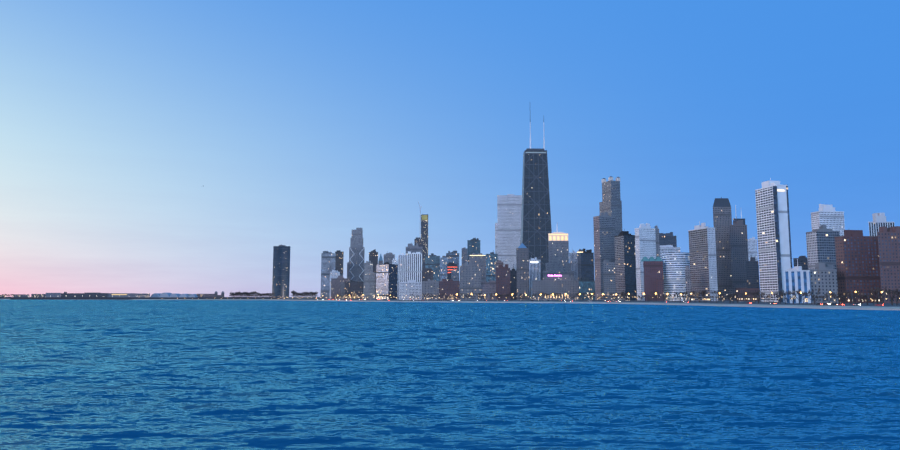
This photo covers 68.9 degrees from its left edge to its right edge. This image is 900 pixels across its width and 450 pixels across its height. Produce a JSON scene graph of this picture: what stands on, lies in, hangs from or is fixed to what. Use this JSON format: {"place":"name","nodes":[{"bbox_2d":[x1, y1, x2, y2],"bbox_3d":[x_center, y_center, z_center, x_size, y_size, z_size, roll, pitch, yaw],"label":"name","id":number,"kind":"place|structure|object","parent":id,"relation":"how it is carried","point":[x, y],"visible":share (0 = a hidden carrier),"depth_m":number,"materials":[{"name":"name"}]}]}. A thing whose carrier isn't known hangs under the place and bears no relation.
{"place":"outdoors","nodes":[
{"label":"outdoors","id":0,"kind":"place"},
{"bbox_2d":[0,299,899,449],"bbox_3d":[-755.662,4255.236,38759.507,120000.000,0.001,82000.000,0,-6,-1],"label":"lake water","id":1,"kind":"structure","parent":0,"point":[201,375],"depth_m":68.44,"materials":[{"name":"blue liquid"}]},
{"bbox_2d":[0,0,899,296],"label":"sky","id":2,"kind":"structure","parent":0,"point":[147,146],"materials":[{"name":"blue"}]},
{"bbox_2d":[131,297,899,309],"bbox_3d":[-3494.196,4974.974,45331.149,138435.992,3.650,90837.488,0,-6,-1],"label":"shore land","id":3,"kind":"structure","parent":0,"point":[885,306],"depth_m":758.13,"materials":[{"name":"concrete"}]},
{"bbox_2d":[14,294,28,296],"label":"building","id":4,"kind":"structure","parent":3,"relation":"on","point":[21,295],"depth_m":2218.73,"materials":[{"name":"grey"}]},
{"bbox_2d":[31,294,45,296],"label":"building","id":5,"kind":"structure","parent":3,"relation":"on","point":[38,295],"depth_m":2181.73,"materials":[{"name":"grey"}]},
{"bbox_2d":[46,293,60,296],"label":"building","id":6,"kind":"structure","parent":3,"relation":"on","point":[53,294],"depth_m":2168.90,"materials":[{"name":"silver metal"}]},
{"bbox_2d":[61,293,106,296],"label":"building","id":7,"kind":"structure","parent":3,"relation":"on","point":[83,294],"depth_m":2037.30,"materials":[{"name":"grey"}]},
{"bbox_2d":[109,293,135,296],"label":"building","id":8,"kind":"structure","parent":3,"relation":"on","point":[127,295],"depth_m":2024.12,"materials":[{"name":"silver metal"}]},
{"bbox_2d":[136,293,149,296],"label":"building","id":9,"kind":"structure","parent":3,"relation":"on","point":[142,294],"depth_m":1995.35,"materials":[{"name":"silver metal"}]},
{"bbox_2d":[10,297,276,299],"bbox_3d":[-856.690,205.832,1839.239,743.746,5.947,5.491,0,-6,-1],"label":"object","id":10,"kind":"structure","parent":3,"relation":"on","point":[70,298],"depth_m":1835.15,"materials":[{"name":"grey"}]},
{"bbox_2d":[151,293,197,296],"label":"pier shed roofs","id":11,"kind":"structure","parent":3,"relation":"on","point":[169,295],"depth_m":2004.70,"materials":[{"name":"blue metal"}]},
{"bbox_2d":[197,294,214,296],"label":"building","id":12,"kind":"structure","parent":3,"relation":"on","point":[205,295],"depth_m":1996.26,"materials":[{"name":"silver metal"}]},
{"bbox_2d":[229,291,258,296],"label":"trees","id":13,"kind":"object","parent":3,"relation":"on","point":[249,294],"visible":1,"depth_m":1972.58,"materials":[{"name":"black plant"}]},
{"bbox_2d":[258,293,274,296],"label":"trees","id":14,"kind":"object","parent":3,"relation":"on","point":[265,295],"visible":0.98,"depth_m":1983.10,"materials":[{"name":"plant"}]},
{"bbox_2d":[272,244,290,298],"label":"skyscraper","id":15,"kind":"structure","parent":3,"relation":"on","point":[281,273],"depth_m":2465.34,"materials":[{"name":"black glass"}]},
{"bbox_2d":[291,290,317,298],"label":"trees","id":16,"kind":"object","parent":3,"relation":"on","point":[299,294],"visible":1,"depth_m":1788.09,"materials":[{"name":"black plant"}]},
{"bbox_2d":[320,251,335,298],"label":"building","id":17,"kind":"structure","parent":3,"relation":"on","point":[327,262],"depth_m":2239.00,"materials":[{"name":"grey"}]},
{"bbox_2d":[329,270,339,298],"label":"building","id":18,"kind":"structure","parent":3,"relation":"on","point":[334,274],"depth_m":2089.34,"materials":[{"name":"grey"}]},
{"bbox_2d":[335,250,343,273],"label":"building","id":19,"kind":"structure","parent":3,"relation":"on","point":[339,260],"depth_m":2255.17,"materials":[{"name":"grey glass"}]},
{"bbox_2d":[331,276,349,298],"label":"building","id":20,"kind":"structure","parent":3,"relation":"on","point":[336,286],"depth_m":1987.14,"materials":[{"name":"grey"}]},
{"bbox_2d":[341,282,344,298],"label":"building","id":21,"kind":"structure","parent":3,"relation":"on","point":[342,288],"depth_m":1946.73,"materials":[{"name":"grey"}]},
{"bbox_2d":[347,262,349,277],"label":"building","id":22,"kind":"structure","parent":3,"relation":"on","point":[348,269],"depth_m":2333.92,"materials":[{"name":"grey"}]},
{"bbox_2d":[345,280,362,298],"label":"building","id":23,"kind":"structure","parent":3,"relation":"on","point":[352,288],"depth_m":1937.83,"materials":[{"name":"grey"}]},
{"bbox_2d":[350,238,362,246],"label":"building","id":24,"kind":"structure","parent":3,"relation":"on","point":[356,241],"depth_m":2504.13,"materials":[{"name":"grey"}]},
{"bbox_2d":[352,230,362,237],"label":"building","id":25,"kind":"structure","parent":24,"relation":"on","point":[357,233],"depth_m":2511.84,"materials":[{"name":"grey"}]},
{"bbox_2d":[349,245,364,298],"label":"building","id":26,"kind":"structure","parent":3,"relation":"on","point":[356,259],"depth_m":2346.78,"materials":[{"name":"grey"}]},
{"bbox_2d":[350,248,363,281],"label":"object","id":27,"kind":"object","parent":26,"relation":"attached to","point":[359,264],"visible":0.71,"depth_m":2346.09,"materials":[{"name":"white concrete"}]},
{"bbox_2d":[324,294,397,299],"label":"park trees","id":28,"kind":"object","parent":3,"relation":"on","point":[362,297],"visible":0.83,"depth_m":1592.18,"materials":[{"name":"green plant"}]},
{"bbox_2d":[364,261,372,272],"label":"building","id":29,"kind":"structure","parent":3,"relation":"on","point":[368,266],"depth_m":1599.32,"materials":[{"name":"grey"}]},
{"bbox_2d":[364,271,375,298],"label":"building","id":30,"kind":"structure","parent":3,"relation":"on","point":[369,285],"depth_m":1584.98,"materials":[{"name":"grey"}]},
{"bbox_2d":[369,249,377,298],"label":"building","id":31,"kind":"structure","parent":3,"relation":"on","point":[373,256],"depth_m":2300.92,"materials":[{"name":"grey"}]},
{"bbox_2d":[376,261,397,299],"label":"building","id":32,"kind":"structure","parent":3,"relation":"on","point":[386,278],"depth_m":1558.76,"materials":[{"name":"grey"}]},
{"bbox_2d":[384,251,394,263],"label":"building","id":33,"kind":"structure","parent":3,"relation":"on","point":[389,256],"depth_m":2303.62,"materials":[{"name":"grey"}]},
{"bbox_2d":[398,253,405,299],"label":"building","id":34,"kind":"structure","parent":3,"relation":"on","point":[402,267],"depth_m":1505.27,"materials":[{"name":"grey"}]},
{"bbox_2d":[400,280,421,299],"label":"building","id":35,"kind":"structure","parent":3,"relation":"on","point":[414,287],"depth_m":1391.60,"materials":[{"name":"grey"}]},
{"bbox_2d":[406,251,421,281],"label":"building","id":36,"kind":"structure","parent":3,"relation":"on","point":[413,266],"depth_m":1505.06,"materials":[{"name":"grey"}]},
{"bbox_2d":[406,243,422,259],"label":"building","id":37,"kind":"structure","parent":3,"relation":"on","point":[412,248],"depth_m":1708.97,"materials":[{"name":"grey"}]},
{"bbox_2d":[414,237,421,246],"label":"building","id":38,"kind":"structure","parent":3,"relation":"on","point":[418,240],"depth_m":3008.02,"materials":[{"name":"grey"}]},
{"bbox_2d":[421,214,427,269],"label":"building","id":39,"kind":"structure","parent":3,"relation":"on","point":[424,230],"depth_m":3210.45,"materials":[{"name":"grey"}]},
{"bbox_2d":[422,268,432,280],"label":"building","id":40,"kind":"structure","parent":3,"relation":"on","point":[427,273],"depth_m":1449.04,"materials":[{"name":"grey"}]},
{"bbox_2d":[422,279,438,299],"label":"building","id":41,"kind":"structure","parent":3,"relation":"on","point":[429,286],"depth_m":1336.62,"materials":[{"name":"grey"}]},
{"bbox_2d":[425,253,439,280],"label":"building","id":42,"kind":"structure","parent":3,"relation":"on","point":[432,260],"depth_m":1799.46,"materials":[{"name":"blue glass"}]},
{"bbox_2d":[440,256,447,280],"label":"building","id":43,"kind":"structure","parent":3,"relation":"on","point":[443,266],"depth_m":1849.41,"materials":[{"name":"grey"}]},
{"bbox_2d":[439,279,459,299],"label":"building","id":44,"kind":"structure","parent":3,"relation":"on","point":[449,288],"depth_m":1338.71,"materials":[{"name":"brown"}]},
{"bbox_2d":[447,262,456,280],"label":"building","id":45,"kind":"structure","parent":3,"relation":"on","point":[450,265],"depth_m":1700.66,"materials":[{"name":"red"}]},
{"bbox_2d":[446,251,458,269],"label":"building","id":46,"kind":"structure","parent":3,"relation":"on","point":[453,257],"depth_m":2003.55,"materials":[{"name":"blue"}]},
{"bbox_2d":[451,268,458,280],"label":"building","id":47,"kind":"structure","parent":3,"relation":"on","point":[454,275],"depth_m":1599.46,"materials":[{"name":"grey"}]},
{"bbox_2d":[462,247,466,265],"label":"building","id":48,"kind":"structure","parent":3,"relation":"on","point":[464,254],"depth_m":2408.08,"materials":[{"name":"grey"}]},
{"bbox_2d":[460,262,480,299],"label":"building","id":49,"kind":"structure","parent":3,"relation":"on","point":[470,278],"depth_m":1330.72,"materials":[{"name":"grey"}]},
{"bbox_2d":[467,238,479,264],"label":"building","id":50,"kind":"structure","parent":3,"relation":"on","point":[473,245],"depth_m":2312.20,"materials":[{"name":"blue glass"}]},
{"bbox_2d":[469,253,485,281],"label":"building","id":51,"kind":"structure","parent":3,"relation":"on","point":[478,261],"depth_m":1706.56,"materials":[{"name":"grey"}]},
{"bbox_2d":[481,280,495,299],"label":"building","id":52,"kind":"structure","parent":3,"relation":"on","point":[488,287],"depth_m":1331.76,"materials":[{"name":"grey"}]},
{"bbox_2d":[486,250,497,281],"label":"building","id":53,"kind":"structure","parent":3,"relation":"on","point":[491,258],"depth_m":1606.47,"materials":[{"name":"teal glass"}]},
{"bbox_2d":[495,223,497,253],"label":"building","id":54,"kind":"structure","parent":3,"relation":"on","point":[496,238],"depth_m":1626.44,"materials":[{"name":"grey"}]},
{"bbox_2d":[495,260,502,272],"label":"building","id":55,"kind":"structure","parent":3,"relation":"on","point":[498,263],"depth_m":1557.69,"materials":[{"name":"grey"}]},
{"bbox_2d":[496,264,510,299],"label":"building","id":56,"kind":"structure","parent":3,"relation":"on","point":[503,281],"depth_m":1324.36,"materials":[{"name":"brown"}]},
{"bbox_2d":[497,194,521,269],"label":"building","id":57,"kind":"structure","parent":3,"relation":"on","point":[509,207],"depth_m":1619.66,"materials":[{"name":"grey"}]},
{"bbox_2d":[510,264,516,299],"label":"building","id":58,"kind":"structure","parent":3,"relation":"on","point":[513,281],"depth_m":1329.85,"materials":[{"name":"grey"}]},
{"bbox_2d":[516,248,528,299],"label":"building","id":59,"kind":"structure","parent":3,"relation":"on","point":[522,271],"depth_m":1310.10,"materials":[{"name":"grey"}]},
{"bbox_2d":[528,257,540,299],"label":"building","id":60,"kind":"structure","parent":3,"relation":"on","point":[534,271],"depth_m":1401.16,"materials":[{"name":"grey"}]},
{"bbox_2d":[520,122,551,279],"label":"skyscraper","id":61,"kind":"structure","parent":3,"relation":"on","point":[536,228],"depth_m":1494.92,"materials":[{"name":"grey metal"}]},
{"bbox_2d":[411,300,667,301],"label":"traffic","id":62,"kind":"object","parent":3,"relation":"on","point":[547,300],"visible":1,"depth_m":936.66,"materials":[{"name":"grey paint"}]},
{"bbox_2d":[409,291,687,301],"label":"park trees","id":63,"kind":"object","parent":3,"relation":"on","point":[610,295],"visible":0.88,"depth_m":1086.74,"materials":[{"name":"green plant"}]},
{"bbox_2d":[429,293,673,300],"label":"park trees","id":64,"kind":"object","parent":3,"relation":"on","point":[623,294],"visible":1,"depth_m":1003.87,"materials":[{"name":"green plant"}]},
{"bbox_2d":[532,279,578,299],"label":"building","id":65,"kind":"structure","parent":3,"relation":"on","point":[569,287],"depth_m":1299.88,"materials":[{"name":"grey"}]},
{"bbox_2d":[548,241,568,262],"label":"building","id":66,"kind":"structure","parent":3,"relation":"on","point":[558,251],"depth_m":1387.25,"materials":[{"name":"grey"}]},
{"bbox_2d":[548,224,567,240],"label":"illuminated building top","id":67,"kind":"object","parent":66,"relation":"on","point":[557,236],"visible":0.98,"depth_m":1390.86,"materials":[{"name":"beige stone"}]},
{"bbox_2d":[545,263,571,270],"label":"building","id":68,"kind":"structure","parent":3,"relation":"on","point":[558,266],"depth_m":1382.14,"materials":[{"name":"grey"}]},
{"bbox_2d":[543,274,573,279],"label":"building","id":69,"kind":"structure","parent":3,"relation":"on","point":[564,276],"depth_m":1308.75,"materials":[{"name":"grey"}]},
{"bbox_2d":[543,271,574,279],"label":"building","id":70,"kind":"structure","parent":3,"relation":"on","point":[570,273],"depth_m":1378.99,"materials":[{"name":"grey"}]},
{"bbox_2d":[456,293,681,300],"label":"street lights","id":71,"kind":"object","parent":3,"relation":"on","point":[580,294],"visible":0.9,"depth_m":1021.86,"materials":[{"name":"yellow metal"}]},
{"bbox_2d":[569,248,577,279],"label":"building","id":72,"kind":"structure","parent":3,"relation":"on","point":[573,257],"depth_m":1507.87,"materials":[{"name":"grey"}]},
{"bbox_2d":[577,249,585,279],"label":"building","id":73,"kind":"structure","parent":3,"relation":"on","point":[579,263],"depth_m":1457.90,"materials":[{"name":"grey"}]},
{"bbox_2d":[579,278,594,299],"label":"building","id":74,"kind":"structure","parent":3,"relation":"on","point":[586,285],"depth_m":1243.15,"materials":[{"name":"teal"}]},
{"bbox_2d":[581,249,593,279],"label":"building","id":75,"kind":"structure","parent":3,"relation":"on","point":[587,263],"depth_m":1257.57,"materials":[{"name":"grey"}]},
{"bbox_2d":[593,212,615,299],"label":"building","id":76,"kind":"structure","parent":3,"relation":"on","point":[604,234],"depth_m":1220.30,"materials":[{"name":"grey"}]},
{"bbox_2d":[603,257,615,300],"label":"building","id":77,"kind":"structure","parent":3,"relation":"on","point":[609,281],"depth_m":1106.92,"materials":[{"name":"grey"}]},
{"bbox_2d":[599,200,621,235],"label":"building","id":78,"kind":"structure","parent":3,"relation":"on","point":[613,208],"depth_m":1426.18,"materials":[{"name":"grey"}]},
{"bbox_2d":[602,180,620,201],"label":"building","id":79,"kind":"structure","parent":3,"relation":"on","point":[610,189],"depth_m":1434.53,"materials":[{"name":"grey"}]},
{"bbox_2d":[601,176,619,182],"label":"rooftop turrets","id":80,"kind":"object","parent":79,"relation":"on","point":[610,178],"visible":0.83,"depth_m":1438.63,"materials":[{"name":"grey stone"}]},
{"bbox_2d":[614,231,636,299],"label":"building","id":81,"kind":"structure","parent":3,"relation":"on","point":[625,264],"depth_m":1167.45,"materials":[{"name":"grey"}]},
{"bbox_2d":[635,223,655,300],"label":"building","id":82,"kind":"structure","parent":3,"relation":"on","point":[645,241],"depth_m":1120.00,"materials":[{"name":"grey"}]},
{"bbox_2d":[643,261,663,300],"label":"building","id":83,"kind":"structure","parent":3,"relation":"on","point":[653,272],"depth_m":1010.75,"materials":[{"name":"brown"}]},
{"bbox_2d":[641,257,662,260],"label":"building roof","id":84,"kind":"structure","parent":83,"relation":"attached to","point":[651,259],"depth_m":1016.02,"materials":[{"name":"teal metal"}]},
{"bbox_2d":[655,226,659,256],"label":"building","id":85,"kind":"structure","parent":3,"relation":"on","point":[657,242],"depth_m":1129.26,"materials":[{"name":"grey"}]},
{"bbox_2d":[657,278,663,300],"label":"building","id":86,"kind":"structure","parent":3,"relation":"on","point":[660,286],"depth_m":999.21,"materials":[{"name":"grey"}]},
{"bbox_2d":[659,232,676,246],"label":"building","id":87,"kind":"structure","parent":3,"relation":"on","point":[667,239],"depth_m":1521.09,"materials":[{"name":"grey"}]},
{"bbox_2d":[660,245,679,258],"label":"building","id":88,"kind":"structure","parent":3,"relation":"on","point":[667,249],"depth_m":1418.13,"materials":[{"name":"grey"}]},
{"bbox_2d":[662,252,689,300],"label":"round glass tower","id":89,"kind":"structure","parent":3,"relation":"on","point":[675,265],"depth_m":1008.20,"materials":[{"name":"grey"}]},
{"bbox_2d":[685,265,691,300],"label":"building","id":90,"kind":"structure","parent":3,"relation":"on","point":[688,279],"depth_m":941.50,"materials":[{"name":"grey"}]},
{"bbox_2d":[688,221,717,300],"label":"building","id":91,"kind":"structure","parent":3,"relation":"on","point":[702,255],"depth_m":969.65,"materials":[{"name":"grey"}]},
{"bbox_2d":[713,207,732,300],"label":"building","id":92,"kind":"structure","parent":3,"relation":"on","point":[722,219],"depth_m":1060.77,"materials":[{"name":"grey"}]},
{"bbox_2d":[713,197,730,206],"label":"mansard roof","id":93,"kind":"structure","parent":92,"relation":"attached to","point":[721,202],"depth_m":1071.04,"materials":[{"name":"grey stone"}]},
{"bbox_2d":[729,218,748,300],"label":"building","id":94,"kind":"structure","parent":3,"relation":"on","point":[738,243],"depth_m":1020.54,"materials":[{"name":"grey"}]},
{"bbox_2d":[736,288,759,300],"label":"building","id":95,"kind":"structure","parent":3,"relation":"on","point":[742,291],"depth_m":905.08,"materials":[{"name":"grey"}]},
{"bbox_2d":[746,257,759,289],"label":"building","id":96,"kind":"structure","parent":3,"relation":"on","point":[752,268],"depth_m":958.31,"materials":[{"name":"grey"}]},
{"bbox_2d":[748,237,757,260],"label":"building","id":97,"kind":"structure","parent":3,"relation":"on","point":[752,247],"depth_m":1518.09,"materials":[{"name":"grey"}]},
{"bbox_2d":[755,178,790,301],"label":"building","id":98,"kind":"structure","parent":3,"relation":"on","point":[768,274],"depth_m":829.41,"materials":[{"name":"grey"}]},
{"bbox_2d":[762,180,791,267],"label":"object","id":99,"kind":"object","parent":98,"relation":"attached to","point":[766,183],"visible":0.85,"depth_m":820.50,"materials":[{"name":"concrete"},{"name":"painted white panel"}]},
{"bbox_2d":[773,186,782,301],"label":"facade strip","id":100,"kind":"structure","parent":98,"relation":"attached to","point":[777,235],"depth_m":811.94,"materials":[{"name":"grey"}]},
{"bbox_2d":[684,301,882,305],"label":"traffic","id":101,"kind":"object","parent":3,"relation":"on","point":[817,303],"visible":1,"depth_m":476.67,"materials":[{"name":"grey paint"}]},
{"bbox_2d":[689,291,882,305],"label":"street lights","id":102,"kind":"object","parent":3,"relation":"on","point":[801,292],"visible":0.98,"depth_m":538.28,"materials":[{"name":"yellow metal"}]},
{"bbox_2d":[675,286,899,304],"bbox_3d":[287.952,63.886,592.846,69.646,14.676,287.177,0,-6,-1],"label":"park trees","id":103,"kind":"object","parent":3,"relation":"on","point":[839,296],"visible":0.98,"depth_m":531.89,"materials":[{"name":"green plant"}]},
{"bbox_2d":[686,297,899,303],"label":"path lamps","id":104,"kind":"object","parent":3,"relation":"on","point":[806,298],"visible":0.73,"depth_m":551.47,"materials":[{"name":"yellow metal"}]},
{"bbox_2d":[783,259,811,302],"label":"building","id":105,"kind":"structure","parent":3,"relation":"on","point":[797,278],"depth_m":648.61,"materials":[{"name":"grey"}]},
{"bbox_2d":[793,256,807,269],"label":"building","id":106,"kind":"structure","parent":3,"relation":"on","point":[803,261],"depth_m":912.47,"materials":[{"name":"grey"}]},
{"bbox_2d":[806,225,839,301],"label":"building","id":107,"kind":"structure","parent":3,"relation":"on","point":[820,241],"depth_m":817.46,"materials":[{"name":"grey"}]},
{"bbox_2d":[809,263,838,302],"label":"building","id":108,"kind":"structure","parent":3,"relation":"on","point":[823,277],"depth_m":651.62,"materials":[{"name":"grey"}]},
{"bbox_2d":[811,204,844,235],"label":"building","id":109,"kind":"structure","parent":3,"relation":"on","point":[829,216],"depth_m":1024.99,"materials":[{"name":"grey"}]},
{"bbox_2d":[834,230,881,302],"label":"building","id":110,"kind":"structure","parent":3,"relation":"on","point":[857,260],"depth_m":664.48,"materials":[{"name":"brown"}]},
{"bbox_2d":[868,213,894,235],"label":"building","id":111,"kind":"structure","parent":3,"relation":"on","point":[879,219],"depth_m":820.91,"materials":[{"name":"grey"}]},
{"bbox_2d":[877,226,899,302],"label":"building","id":112,"kind":"structure","parent":3,"relation":"on","point":[889,249],"depth_m":634.17,"materials":[{"name":"brown"}]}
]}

